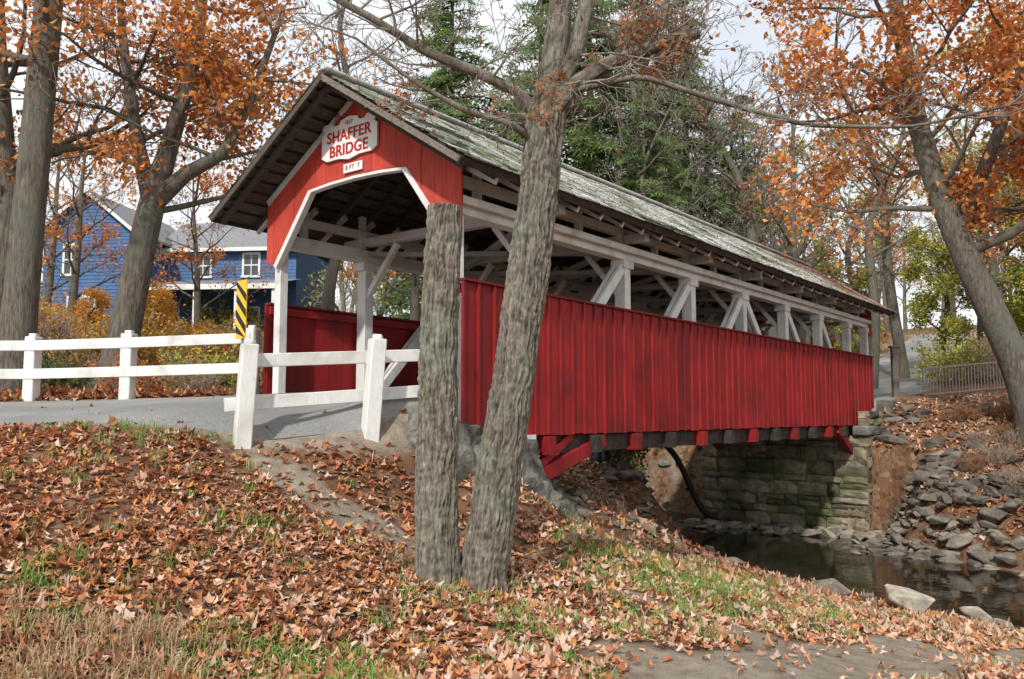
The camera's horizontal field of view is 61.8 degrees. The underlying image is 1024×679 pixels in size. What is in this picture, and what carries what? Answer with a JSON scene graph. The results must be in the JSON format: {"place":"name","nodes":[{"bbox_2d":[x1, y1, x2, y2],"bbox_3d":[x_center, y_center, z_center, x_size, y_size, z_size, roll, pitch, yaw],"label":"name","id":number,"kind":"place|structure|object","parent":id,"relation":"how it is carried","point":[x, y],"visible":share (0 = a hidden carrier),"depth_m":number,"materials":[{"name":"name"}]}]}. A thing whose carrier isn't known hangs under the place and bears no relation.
{"place":"outdoors","nodes":[
{"label":"outdoors","id":0,"kind":"place"},
{"bbox_2d":[0,392,417,439],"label":"road","id":1,"kind":"structure","parent":0,"point":[207,413],"depth_m":9.72,"materials":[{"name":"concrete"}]},
{"bbox_2d":[0,325,1023,678],"bbox_3d":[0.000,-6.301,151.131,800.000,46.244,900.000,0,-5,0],"label":"ground","id":2,"kind":"structure","parent":0,"point":[892,467],"depth_m":8.05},
{"bbox_2d":[18,106,124,321],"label":"oak tree","id":3,"kind":"object","parent":2,"relation":"on","point":[50,278],"visible":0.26,"depth_m":28.47,"materials":[{"name":"orange plant"}]},
{"bbox_2d":[63,284,113,337],"bbox_3d":[-11.902,-0.205,24.163,1.371,2.623,1.785,2,-5,-18],"label":"shrub","id":4,"kind":"object","parent":2,"relation":"on","point":[101,299],"visible":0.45,"depth_m":23.88,"materials":[{"name":"orange plant"}]},
{"bbox_2d":[0,0,221,315],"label":"oak tree","id":5,"kind":"object","parent":2,"relation":"on","point":[6,183],"visible":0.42,"depth_m":16.34,"materials":[{"name":"orange plant"}]},
{"bbox_2d":[41,93,184,332],"bbox_3d":[-12.037,-3.020,24.238,4.956,8.580,3.900,3,-5,0],"label":"oak tree","id":6,"kind":"object","parent":2,"relation":"on","point":[78,237],"visible":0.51,"depth_m":24.33,"materials":[{"name":"orange plant"}]},
{"bbox_2d":[0,0,232,393],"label":"oak tree","id":7,"kind":"object","parent":2,"relation":"on","point":[21,288],"visible":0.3,"depth_m":15.13,"materials":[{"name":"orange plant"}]},
{"bbox_2d":[0,325,260,400],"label":"rail fence","id":8,"kind":"object","parent":2,"relation":"on","point":[32,373],"visible":0.81,"depth_m":13.29,"materials":[{"name":"white paint"}]},
{"bbox_2d":[101,284,176,331],"bbox_3d":[-9.384,-0.139,21.517,1.785,2.623,1.371,0,-5,2],"label":"shrub","id":9,"kind":"object","parent":2,"relation":"on","point":[171,294],"visible":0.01,"depth_m":21.54,"materials":[{"name":"orange plant"}]},
{"bbox_2d":[144,285,202,334],"bbox_3d":[-8.215,-0.100,20.446,1.607,2.361,1.234,-1,-5,10],"label":"shrub","id":10,"kind":"object","parent":2,"relation":"on","point":[169,309],"visible":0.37,"depth_m":20.36,"materials":[{"name":"orange plant"}]},
{"bbox_2d":[42,195,334,334],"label":"walls","id":11,"kind":"structure","parent":2,"relation":"on","point":[301,266],"depth_m":40.59,"materials":[{"name":"blue wood"}]},
{"bbox_2d":[45,189,274,328],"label":"trim","id":12,"kind":"structure","parent":11,"relation":"attached to","point":[191,286],"depth_m":38.39,"materials":[{"name":"white paint"}]},
{"bbox_2d":[64,245,257,327],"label":"windows","id":13,"kind":"structure","parent":11,"relation":"in","point":[247,269],"depth_m":40.72,"materials":[{"name":"white glass"}]},
{"bbox_2d":[45,189,342,284],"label":"roof","id":14,"kind":"structure","parent":11,"relation":"on","point":[235,237],"depth_m":41.55,"materials":[{"name":"grey"}]},
{"bbox_2d":[0,0,382,388],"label":"oak tree","id":15,"kind":"object","parent":2,"relation":"on","point":[213,87],"visible":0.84,"depth_m":15.97,"materials":[{"name":"orange plant"}]},
{"bbox_2d":[127,136,274,328],"bbox_3d":[-9.458,-2.571,26.217,4.506,7.800,3.546,-3,-5,0],"label":"oak tree","id":16,"kind":"object","parent":2,"relation":"on","point":[196,280],"visible":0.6,"depth_m":26.35,"materials":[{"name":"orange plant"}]},
{"bbox_2d":[235,279,247,343],"bbox_3d":[-3.921,0.109,12.396,0.056,1.949,0.300,5,-7,-44],"label":"hazard marker sign","id":17,"kind":"object","parent":2,"relation":"on","point":[241,310],"visible":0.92,"depth_m":12.41,"materials":[{"name":"metal"}]},
{"bbox_2d":[224,334,419,448],"bbox_3d":[-1.819,0.665,9.533,2.635,1.470,0.394,3,-6,-32],"label":"guard fence","id":18,"kind":"object","parent":2,"relation":"on","point":[246,401],"visible":0.73,"depth_m":9.47,"materials":[{"name":"white paint"}]},
{"bbox_2d":[280,0,420,309],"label":"bare tree","id":19,"kind":"object","parent":2,"relation":"on","point":[328,295],"visible":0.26,"depth_m":24.18,"materials":[{"name":"brown plant"}]},
{"bbox_2d":[337,78,459,320],"bbox_3d":[-2.742,-3.200,27.233,6.308,10.920,4.964,0,-5,0],"label":"tree","id":20,"kind":"object","parent":2,"relation":"on","point":[415,310],"visible":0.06,"depth_m":27.21,"materials":[{"name":"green plant"}]},
{"bbox_2d":[353,57,475,317],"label":"hemlock tree","id":21,"kind":"object","parent":2,"relation":"on","point":[405,305],"visible":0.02,"depth_m":44.34,"materials":[{"name":"green plant"}]},
{"bbox_2d":[354,0,522,319],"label":"hemlock tree","id":22,"kind":"object","parent":2,"relation":"on","point":[450,78],"visible":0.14,"depth_m":33.59,"materials":[{"name":"green plant"}]},
{"bbox_2d":[406,410,582,523],"bbox_3d":[-1.637,2.026,11.756,5.185,2.094,2.917,-4,-6,38],"label":"stone abutment","id":23,"kind":"object","parent":2,"relation":"on","point":[533,476],"visible":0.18,"depth_m":10.11,"materials":[{"name":"stone"}]},
{"bbox_2d":[0,414,1022,678],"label":"grass","id":24,"kind":"structure","parent":2,"relation":"on","point":[174,664],"depth_m":5.86,"materials":[{"name":"plant"}]},
{"bbox_2d":[0,378,1023,678],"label":"leaf litter","id":25,"kind":"object","parent":2,"relation":"on","point":[550,662],"visible":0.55,"depth_m":6.80,"materials":[{"name":"brown plant"}]},
{"bbox_2d":[11,283,1023,505],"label":"undergrowth","id":26,"kind":"object","parent":2,"relation":"on","point":[974,352],"visible":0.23,"depth_m":19.36,"materials":[{"name":"brown plant"}]},
{"bbox_2d":[469,0,610,171],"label":"hemlock tree","id":27,"kind":"object","parent":2,"relation":"on","point":[538,33],"visible":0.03,"depth_m":43.09,"materials":[{"name":"green plant"}]},
{"bbox_2d":[208,66,896,479],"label":"covered bridge","id":28,"kind":"structure","parent":2,"relation":"on","point":[658,316],"depth_m":13.94,"materials":[{"name":"red paint"}]},
{"bbox_2d":[491,85,648,471],"bbox_3d":[0.332,-1.592,33.194,10.426,17.119,9.629,1,-5,-16],"label":"hemlock tree","id":29,"kind":"object","parent":2,"relation":"on","point":[517,136],"visible":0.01,"depth_m":33.19,"materials":[{"name":"green plant"}]},
{"bbox_2d":[131,24,1023,336],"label":"distant trees","id":30,"kind":"object","parent":2,"relation":"on","point":[383,290],"visible":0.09,"depth_m":45.07,"materials":[{"name":"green plant"}]},
{"bbox_2d":[503,0,690,210],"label":"hemlock tree","id":31,"kind":"object","parent":2,"relation":"on","point":[589,144],"visible":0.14,"depth_m":36.25,"materials":[{"name":"green plant"}]},
{"bbox_2d":[248,0,1023,594],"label":"twin stem tree","id":32,"kind":"object","parent":2,"relation":"on","point":[484,556],"visible":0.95,"depth_m":7.26,"materials":[{"name":"brown plant"}]},
{"bbox_2d":[611,94,693,207],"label":"hemlock tree","id":33,"kind":"object","parent":2,"relation":"on","point":[656,167],"visible":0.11,"depth_m":32.02,"materials":[{"name":"green plant"}]},
{"bbox_2d":[594,85,714,465],"bbox_3d":[4.952,-2.155,31.318,4.871,15.896,4.324,6,-5,1],"label":"tree","id":34,"kind":"object","parent":2,"relation":"on","point":[642,171],"visible":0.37,"depth_m":31.54,"materials":[{"name":"grey plant"}]},
{"bbox_2d":[583,0,727,217],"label":"tree","id":35,"kind":"object","parent":2,"relation":"on","point":[632,87],"visible":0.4,"depth_m":34.25,"materials":[{"name":"grey plant"}]},
{"bbox_2d":[561,0,765,329],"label":"hemlock tree","id":36,"kind":"object","parent":2,"relation":"on","point":[705,145],"visible":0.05,"depth_m":39.80,"materials":[{"name":"green plant"}]},
{"bbox_2d":[585,51,747,223],"bbox_3d":[5.862,-5.287,36.401,6.644,16.603,6.669,4,-6,-39],"label":"tree","id":37,"kind":"object","parent":2,"relation":"on","point":[679,133],"visible":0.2,"depth_m":35.97,"materials":[{"name":"grey plant"}]},
{"bbox_2d":[609,0,765,235],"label":"hemlock tree","id":38,"kind":"object","parent":2,"relation":"on","point":[692,125],"visible":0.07,"depth_m":46.54,"materials":[{"name":"green plant"}]},
{"bbox_2d":[703,545,714,552],"bbox_3d":[4.204,4.522,18.300,0.203,0.248,0.238,1,-5,-11],"label":"boulder","id":39,"kind":"object","parent":2,"relation":"on","point":[710,548],"visible":0.55,"depth_m":18.20,"materials":[{"name":"grey stone"}]},
{"bbox_2d":[633,0,788,337],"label":"bare tree","id":40,"kind":"object","parent":2,"relation":"on","point":[752,236],"visible":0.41,"depth_m":39.35,"materials":[{"name":"grey plant"}]},
{"bbox_2d":[550,464,887,558],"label":"rubble slope","id":41,"kind":"structure","parent":2,"relation":"on","point":[780,528],"depth_m":22.01,"materials":[{"name":"stone"}]},
{"bbox_2d":[665,448,717,519],"bbox_3d":[4.973,3.943,24.119,1.722,2.324,0.170,1,-5,-15],"label":"drain hose","id":42,"kind":"object","parent":41,"relation":"on","point":[690,487],"visible":0.93,"depth_m":24.05,"materials":[{"name":"black paint"}]},
{"bbox_2d":[725,557,746,564],"bbox_3d":[4.408,4.378,16.854,0.504,0.172,0.276,0,-5,0],"label":"boulder","id":43,"kind":"object","parent":2,"relation":"on","point":[736,559],"visible":0.62,"depth_m":16.77,"materials":[{"name":"grey stone"}]},
{"bbox_2d":[704,167,776,239],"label":"bare tree","id":44,"kind":"object","parent":2,"relation":"on","point":[733,196],"visible":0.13,"depth_m":44.27,"materials":[{"name":"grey plant"}]},
{"bbox_2d":[698,88,840,344],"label":"hemlock tree","id":45,"kind":"object","parent":2,"relation":"on","point":[736,157],"visible":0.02,"depth_m":47.72,"materials":[{"name":"green plant"}]},
{"bbox_2d":[710,47,872,342],"bbox_3d":[11.258,-4.339,33.379,6.268,14.557,4.845,2,-6,-26],"label":"bare tree","id":46,"kind":"object","parent":2,"relation":"on","point":[801,331],"visible":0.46,"depth_m":33.50,"materials":[{"name":"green plant"}]},
{"bbox_2d":[575,404,1023,575],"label":"rock riprap","id":47,"kind":"object","parent":2,"relation":"on","point":[958,489],"visible":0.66,"depth_m":19.97,"materials":[{"name":"grey stone"}]},
{"bbox_2d":[701,400,900,532],"bbox_3d":[8.705,3.833,25.450,4.980,4.022,3.700,-4,-6,38],"label":"stone abutment","id":48,"kind":"object","parent":2,"relation":"on","point":[804,483],"visible":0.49,"depth_m":23.88,"materials":[{"name":"stone"}]},
{"bbox_2d":[743,128,863,343],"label":"bare tree","id":49,"kind":"object","parent":2,"relation":"on","point":[801,245],"visible":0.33,"depth_m":42.32,"materials":[{"name":"brown plant"}]},
{"bbox_2d":[810,578,851,595],"bbox_3d":[5.229,4.107,14.083,0.609,0.365,0.454,3,-6,-27],"label":"boulder","id":50,"kind":"object","parent":2,"relation":"on","point":[833,584],"visible":0.81,"depth_m":13.91,"materials":[{"name":"grey stone"}]},
{"bbox_2d":[815,258,887,353],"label":"maple tree","id":51,"kind":"object","parent":2,"relation":"on","point":[862,283],"visible":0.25,"depth_m":37.77,"materials":[{"name":"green plant"}]},
{"bbox_2d":[766,0,937,378],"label":"bare tree","id":52,"kind":"object","parent":2,"relation":"on","point":[895,321],"visible":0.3,"depth_m":37.38,"materials":[{"name":"brown plant"}]},
{"bbox_2d":[798,102,914,351],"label":"bare tree","id":53,"kind":"object","parent":2,"relation":"on","point":[847,250],"visible":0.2,"depth_m":44.40,"materials":[{"name":"orange plant"}]},
{"bbox_2d":[859,593,874,600],"bbox_3d":[5.704,4.157,13.718,0.269,0.183,0.129,-4,-6,38],"label":"boulder","id":54,"kind":"object","parent":2,"relation":"on","point":[865,596],"visible":0.62,"depth_m":13.69,"materials":[{"name":"grey stone"}]},
{"bbox_2d":[738,0,1023,446],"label":"oak tree","id":55,"kind":"object","parent":2,"relation":"on","point":[957,218],"visible":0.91,"depth_m":21.04,"materials":[{"name":"orange plant"}]},
{"bbox_2d":[806,44,973,388],"bbox_3d":[15.058,-5.239,34.516,5.614,15.782,6.782,7,-5,1],"label":"bare tree","id":56,"kind":"object","parent":2,"relation":"on","point":[874,338],"visible":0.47,"depth_m":34.44,"materials":[{"name":"orange plant"}]},
{"bbox_2d":[888,345,899,396],"bbox_3d":[11.740,1.073,26.197,0.280,1.770,0.240,0,-5,0],"label":"marker post","id":57,"kind":"object","parent":2,"relation":"on","point":[894,362],"visible":0.79,"depth_m":26.14,"materials":[{"name":"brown wood"}]},
{"bbox_2d":[885,584,935,612],"bbox_3d":[6.084,4.010,13.239,0.604,0.343,0.960,0,-5,0],"label":"boulder","id":58,"kind":"object","parent":2,"relation":"on","point":[902,597],"visible":0.91,"depth_m":12.94,"materials":[{"name":"grey stone"}]},
{"bbox_2d":[897,225,978,365],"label":"maple tree","id":59,"kind":"object","parent":2,"relation":"on","point":[928,302],"visible":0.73,"depth_m":39.92,"materials":[{"name":"green plant"}]},
{"bbox_2d":[898,122,1021,343],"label":"oak tree","id":60,"kind":"object","parent":2,"relation":"on","point":[1001,247],"visible":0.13,"depth_m":40.72,"materials":[{"name":"orange plant"}]},
{"bbox_2d":[903,1,1023,307],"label":"bare tree","id":61,"kind":"object","parent":2,"relation":"on","point":[995,268],"visible":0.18,"depth_m":33.59,"materials":[{"name":"orange plant"}]},
{"bbox_2d":[922,361,1005,395],"bbox_3d":[14.450,1.217,26.596,4.118,1.333,0.050,2,-5,-17],"label":"metal railing","id":62,"kind":"object","parent":2,"relation":"on","point":[965,390],"visible":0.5,"depth_m":26.42,"materials":[{"name":"metal"}]},
{"bbox_2d":[959,606,992,622],"bbox_3d":[6.826,4.045,12.575,0.448,0.242,0.302,-3,-6,29],"label":"boulder","id":63,"kind":"object","parent":2,"relation":"on","point":[974,612],"visible":0.81,"depth_m":12.46,"materials":[{"name":"grey stone"}]},
{"bbox_2d":[945,62,1023,299],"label":"oak tree","id":64,"kind":"object","parent":2,"relation":"on","point":[992,248],"visible":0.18,"depth_m":30.51,"materials":[{"name":"orange plant"}]},
{"bbox_2d":[993,618,1014,629],"bbox_3d":[7.066,4.101,12.302,0.242,0.142,0.257,0,-5,0],"label":"boulder","id":65,"kind":"object","parent":2,"relation":"on","point":[998,620],"visible":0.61,"depth_m":12.29,"materials":[{"name":"grey stone"}]},
{"bbox_2d":[991,171,1023,337],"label":"maple tree","id":66,"kind":"object","parent":2,"relation":"on","point":[1017,309],"visible":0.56,"depth_m":32.92,"materials":[{"name":"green plant"}]},
{"bbox_2d":[1002,231,1023,248],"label":"oak tree","id":67,"kind":"object","parent":2,"relation":"on","point":[1019,243],"visible":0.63,"depth_m":31.01,"materials":[{"name":"orange plant"}]},
{"bbox_2d":[1004,228,1023,328],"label":"maple tree","id":68,"kind":"object","parent":2,"relation":"on","point":[1009,296],"visible":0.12,"depth_m":36.29,"materials":[{"name":"orange plant"}]},
{"bbox_2d":[5,0,1023,328],"label":"sky","id":69,"kind":"structure","parent":0,"point":[752,33],"materials":[{"name":"white"}]},
{"bbox_2d":[664,510,1023,628],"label":"creek water","id":70,"kind":"structure","parent":0,"point":[950,587],"depth_m":17.84,"materials":[{"name":"black liquid"}]},
{"bbox_2d":[867,332,974,418],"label":"road","id":71,"kind":"structure","parent":0,"point":[908,386],"depth_m":39.44,"materials":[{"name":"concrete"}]}
]}

